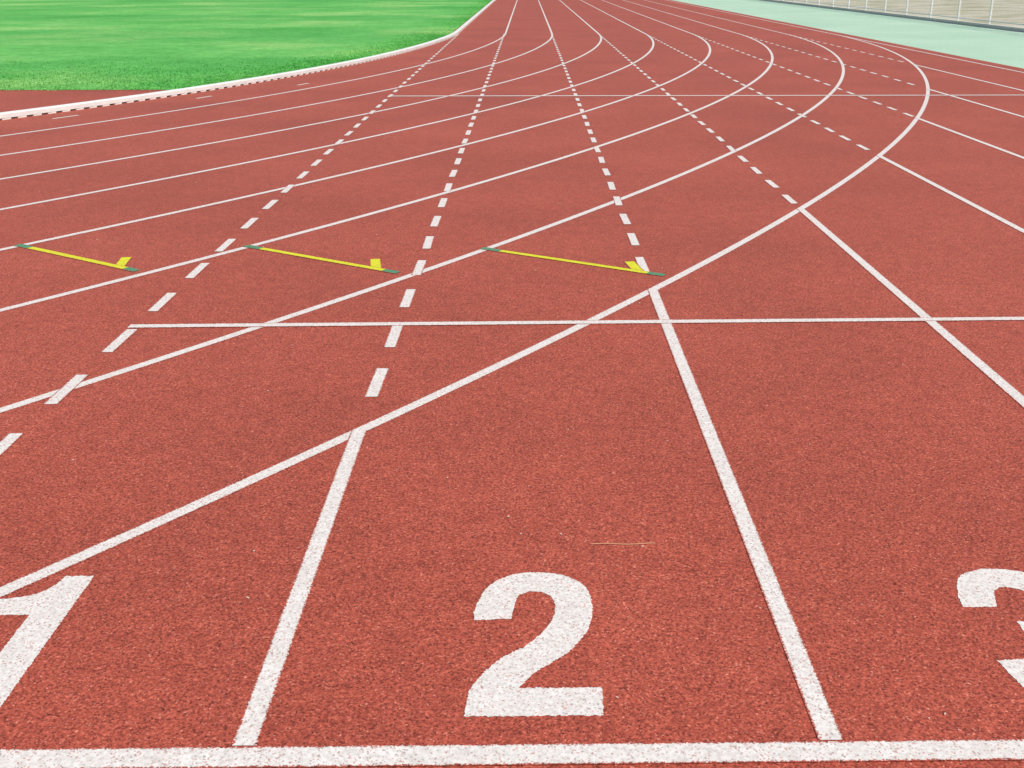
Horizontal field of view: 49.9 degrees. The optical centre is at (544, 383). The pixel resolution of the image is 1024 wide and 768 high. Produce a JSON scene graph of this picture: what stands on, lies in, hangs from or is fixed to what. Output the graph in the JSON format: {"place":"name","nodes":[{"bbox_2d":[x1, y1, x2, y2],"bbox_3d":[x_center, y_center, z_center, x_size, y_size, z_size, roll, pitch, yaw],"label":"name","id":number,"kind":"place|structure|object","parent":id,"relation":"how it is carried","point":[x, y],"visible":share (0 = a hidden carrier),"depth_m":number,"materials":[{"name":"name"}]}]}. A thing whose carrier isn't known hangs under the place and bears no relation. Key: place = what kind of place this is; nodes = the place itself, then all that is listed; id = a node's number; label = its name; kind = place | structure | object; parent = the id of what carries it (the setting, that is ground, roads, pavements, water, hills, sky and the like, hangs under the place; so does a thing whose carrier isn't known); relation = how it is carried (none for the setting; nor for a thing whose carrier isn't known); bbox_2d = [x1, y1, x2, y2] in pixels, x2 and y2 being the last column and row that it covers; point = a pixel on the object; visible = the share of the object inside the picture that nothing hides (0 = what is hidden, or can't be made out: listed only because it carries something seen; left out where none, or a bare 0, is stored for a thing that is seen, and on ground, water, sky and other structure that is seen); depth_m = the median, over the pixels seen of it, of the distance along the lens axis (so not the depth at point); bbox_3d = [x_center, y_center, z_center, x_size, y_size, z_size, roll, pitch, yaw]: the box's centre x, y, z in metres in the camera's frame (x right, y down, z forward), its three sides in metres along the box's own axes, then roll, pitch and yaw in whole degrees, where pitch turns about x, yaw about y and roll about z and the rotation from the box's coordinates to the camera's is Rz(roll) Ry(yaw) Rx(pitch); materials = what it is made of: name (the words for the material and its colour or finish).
{"place":"outdoors","nodes":[
{"label":"outdoors","id":0,"kind":"place"},
{"bbox_2d":[0,0,491,90],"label":"grass field","id":1,"kind":"structure","parent":0,"point":[54,45],"depth_m":27.49,"materials":[{"name":"green plant"}]},
{"bbox_2d":[0,0,1023,767],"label":"running track","id":2,"kind":"structure","parent":0,"point":[878,468],"depth_m":4.22,"materials":[{"name":"rubber"}]},
{"bbox_2d":[0,575,92,706],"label":"lane number","id":3,"kind":"object","parent":2,"relation":"on","point":[47,611],"visible":1,"depth_m":2.74,"materials":[{"name":"white paint"}]},
{"bbox_2d":[13,244,140,271],"bbox_3d":[-2.619,-0.741,6.288,1.102,0.001,0.212,13,24,31],"label":"relay mark","id":4,"kind":"object","parent":2,"relation":"on","point":[122,262],"visible":1,"depth_m":6.18,"materials":[{"name":"yellow paint"}]},
{"bbox_2d":[0,34,458,455],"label":"dashed lane line","id":5,"kind":"object","parent":2,"relation":"on","point":[8,440],"visible":1,"depth_m":5.31,"materials":[{"name":"white paint"}]},
{"bbox_2d":[0,0,494,119],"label":"track kerb","id":6,"kind":"structure","parent":2,"relation":"on","point":[89,104],"depth_m":15.03,"materials":[{"name":"white paint"}]},
{"bbox_2d":[0,33,506,136],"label":"bend lane line","id":7,"kind":"object","parent":2,"relation":"on","point":[255,97],"visible":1,"depth_m":14.05,"materials":[{"name":"white paint"}]},
{"bbox_2d":[0,33,552,155],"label":"bend lane line","id":8,"kind":"object","parent":2,"relation":"on","point":[277,110],"visible":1,"depth_m":12.65,"materials":[{"name":"white paint"}]},
{"bbox_2d":[231,430,366,745],"bbox_3d":[-0.640,0.459,3.085,0.055,0.001,1.685,0,21,-1],"label":"straight lane line","id":9,"kind":"object","parent":2,"relation":"on","point":[257,707],"visible":1,"depth_m":2.79,"materials":[{"name":"white paint"}]},
{"bbox_2d":[0,33,601,179],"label":"bend lane line","id":10,"kind":"object","parent":2,"relation":"on","point":[598,44],"visible":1,"depth_m":11.36,"materials":[{"name":"white paint"}]},
{"bbox_2d":[242,245,400,272],"bbox_3d":[-1.234,-0.731,6.261,1.160,0.001,0.214,13,24,30],"label":"relay mark","id":11,"kind":"object","parent":2,"relation":"on","point":[375,264],"visible":1,"depth_m":6.15,"materials":[{"name":"yellow paint"}]},
{"bbox_2d":[0,33,654,209],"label":"bend lane line","id":12,"kind":"object","parent":2,"relation":"on","point":[650,50],"visible":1,"depth_m":9.96,"materials":[{"name":"white paint"}]},
{"bbox_2d":[0,34,710,250],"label":"bend lane line","id":13,"kind":"object","parent":2,"relation":"on","point":[219,202],"visible":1,"depth_m":8.73,"materials":[{"name":"white paint"}]},
{"bbox_2d":[0,34,773,311],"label":"bend lane line","id":14,"kind":"object","parent":2,"relation":"on","point":[277,238],"visible":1,"depth_m":7.20,"materials":[{"name":"white paint"}]},
{"bbox_2d":[0,34,844,412],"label":"bend lane line","id":15,"kind":"object","parent":2,"relation":"on","point":[160,358],"visible":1,"depth_m":5.63,"materials":[{"name":"white paint"}]},
{"bbox_2d":[364,34,504,396],"bbox_3d":[-0.853,-4.530,16.407,0.065,0.001,26.110,0,21,-1],"label":"dashed lane line","id":16,"kind":"object","parent":2,"relation":"on","point":[374,388],"visible":1,"depth_m":5.56,"materials":[{"name":"white paint"}]},
{"bbox_2d":[0,34,929,597],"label":"bend lane line","id":17,"kind":"object","parent":2,"relation":"on","point":[150,524],"visible":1,"depth_m":3.97,"materials":[{"name":"white paint"}]},
{"bbox_2d":[505,0,517,32],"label":"straight lane line","id":18,"kind":"object","parent":2,"relation":"on","point":[510,18],"visible":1,"depth_m":37.82,"materials":[{"name":"white paint"}]},
{"bbox_2d":[0,739,1023,767],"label":"start line","id":19,"kind":"object","parent":2,"relation":"on","point":[564,753],"depth_m":2.27,"materials":[{"name":"white paint"}]},
{"bbox_2d":[464,572,603,716],"bbox_3d":[-0.025,0.614,2.674,0.310,0.001,0.615,0,21,-1],"label":"lane number","id":20,"kind":"object","parent":2,"relation":"on","point":[495,690],"visible":1,"depth_m":2.59,"materials":[{"name":"white paint"}]},
{"bbox_2d":[538,0,552,32],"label":"straight lane line","id":21,"kind":"object","parent":2,"relation":"on","point":[545,18],"visible":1,"depth_m":37.42,"materials":[{"name":"white paint"}]},
{"bbox_2d":[480,247,665,275],"bbox_3d":[0.179,-0.711,6.208,1.180,0.001,0.216,12,24,29],"label":"relay mark","id":22,"kind":"object","parent":2,"relation":"on","point":[634,266],"visible":1,"depth_m":6.09,"materials":[{"name":"yellow paint"}]},
{"bbox_2d":[128,316,1023,327],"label":"start line","id":23,"kind":"object","parent":2,"relation":"on","point":[569,322],"visible":1,"depth_m":5.06,"materials":[{"name":"white paint"}]},
{"bbox_2d":[560,0,597,32],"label":"straight lane line","id":24,"kind":"object","parent":2,"relation":"on","point":[580,18],"visible":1,"depth_m":37.42,"materials":[{"name":"white paint"}]},
{"bbox_2d":[551,34,649,270],"bbox_3d":[0.365,-4.872,17.320,0.065,0.001,24.320,0,21,-1],"label":"dashed lane line","id":25,"kind":"object","parent":2,"relation":"on","point":[633,240],"visible":1,"depth_m":8.17,"materials":[{"name":"white paint"}]},
{"bbox_2d":[581,0,643,32],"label":"straight lane line","id":26,"kind":"object","parent":2,"relation":"on","point":[615,18],"visible":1,"depth_m":37.42,"materials":[{"name":"white paint"}]},
{"bbox_2d":[592,543,651,544],"bbox_3d":[0.223,0.451,3.104,0.180,0.002,0.008,0,21,-1],"label":"straw","id":27,"kind":"object","parent":2,"relation":"on","point":[622,544],"visible":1,"depth_m":3.10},
{"bbox_2d":[603,0,689,32],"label":"straight lane line","id":28,"kind":"object","parent":2,"relation":"on","point":[651,18],"visible":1,"depth_m":37.42,"materials":[{"name":"white paint"}]},
{"bbox_2d":[624,0,734,32],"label":"straight lane line","id":29,"kind":"object","parent":2,"relation":"on","point":[686,18],"visible":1,"depth_m":37.42,"materials":[{"name":"white paint"}]},
{"bbox_2d":[478,95,913,95],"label":"start line","id":30,"kind":"object","parent":2,"relation":"on","point":[695,95],"visible":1,"depth_m":14.37,"materials":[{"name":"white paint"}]},
{"bbox_2d":[599,35,796,202],"bbox_3d":[1.577,-5.209,18.218,0.064,0.001,22.518,0,21,-1],"label":"dashed lane line","id":31,"kind":"object","parent":2,"relation":"on","point":[788,198],"visible":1,"depth_m":10.54,"materials":[{"name":"white paint"}]},
{"bbox_2d":[646,0,780,32],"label":"straight lane line","id":32,"kind":"object","parent":2,"relation":"on","point":[721,18],"visible":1,"depth_m":37.42,"materials":[{"name":"white paint"}]},
{"bbox_2d":[647,289,843,739],"bbox_3d":[0.577,0.134,3.955,0.055,0.001,3.505,0,21,-1],"label":"straight lane line","id":33,"kind":"object","parent":2,"relation":"on","point":[819,710],"visible":1,"depth_m":3.02,"materials":[{"name":"white paint"}]},
{"bbox_2d":[667,0,826,32],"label":"straight lane line","id":34,"kind":"object","parent":2,"relation":"on","point":[756,18],"visible":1,"depth_m":37.82,"materials":[{"name":"white paint"}]},
{"bbox_2d":[648,35,869,149],"bbox_3d":[2.790,-5.656,19.411,0.065,0.001,20.124,0,21,-1],"label":"dashed lane line","id":35,"kind":"object","parent":2,"relation":"on","point":[831,130],"visible":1,"depth_m":13.51,"materials":[{"name":"white paint"}]},
{"bbox_2d":[690,33,912,115],"bbox_3d":[3.990,-6.101,20.599,0.063,0.001,17.727,0,21,-1],"label":"dashed lane line","id":36,"kind":"object","parent":2,"relation":"on","point":[818,80],"visible":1,"depth_m":15.79,"materials":[{"name":"white paint"}]},
{"bbox_2d":[737,33,914,84],"bbox_3d":[5.183,-6.755,22.347,0.066,0.001,14.139,0,21,-1],"label":"dashed lane line","id":37,"kind":"object","parent":2,"relation":"on","point":[834,61],"visible":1,"depth_m":19.20,"materials":[{"name":"white paint"}]},
{"bbox_2d":[783,33,902,61],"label":"dashed lane line","id":38,"kind":"object","parent":2,"relation":"on","point":[839,46],"visible":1,"depth_m":23.84,"materials":[{"name":"white paint"}]},
{"bbox_2d":[798,209,1023,407],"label":"straight lane line","id":39,"kind":"object","parent":2,"relation":"on","point":[1009,389],"visible":1,"depth_m":5.08,"materials":[{"name":"white paint"}]},
{"bbox_2d":[830,33,1023,72],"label":"straight lane line","id":40,"kind":"object","parent":2,"relation":"on","point":[933,54],"visible":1,"depth_m":21.27,"materials":[{"name":"white paint"}]},
{"bbox_2d":[878,156,1023,232],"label":"straight lane line","id":41,"kind":"object","parent":2,"relation":"on","point":[1001,219],"visible":1,"depth_m":7.91,"materials":[{"name":"white paint"}]},
{"bbox_2d":[913,64,1023,90],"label":"straight lane line","id":42,"kind":"object","parent":2,"relation":"on","point":[971,78],"visible":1,"depth_m":16.68,"materials":[{"name":"white paint"}]},
{"bbox_2d":[916,118,1023,158],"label":"straight lane line","id":43,"kind":"object","parent":2,"relation":"on","point":[1001,149],"visible":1,"depth_m":10.67,"materials":[{"name":"white paint"}]},
{"bbox_2d":[928,89,1023,117],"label":"straight lane line","id":44,"kind":"object","parent":2,"relation":"on","point":[978,103],"visible":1,"depth_m":13.51,"materials":[{"name":"white paint"}]},
{"bbox_2d":[956,568,1023,686],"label":"lane number","id":45,"kind":"object","parent":2,"relation":"on","point":[976,588],"visible":1,"depth_m":2.89,"materials":[{"name":"white paint"}]},
{"bbox_2d":[674,0,1023,68],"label":"paved apron","id":46,"kind":"object","parent":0,"point":[1004,47],"visible":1,"depth_m":31.10,"materials":[{"name":"green concrete"}]},
{"bbox_2d":[781,0,1023,27],"bbox_3d":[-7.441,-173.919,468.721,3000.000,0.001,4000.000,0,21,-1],"label":"dry ground","id":47,"kind":"structure","parent":0,"point":[981,15],"depth_m":50.77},
{"bbox_2d":[760,0,1023,32],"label":"chain link fence","id":48,"kind":"object","parent":47,"relation":"on","point":[982,25],"visible":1,"depth_m":36.66,"materials":[{"name":"metal"}]}
]}

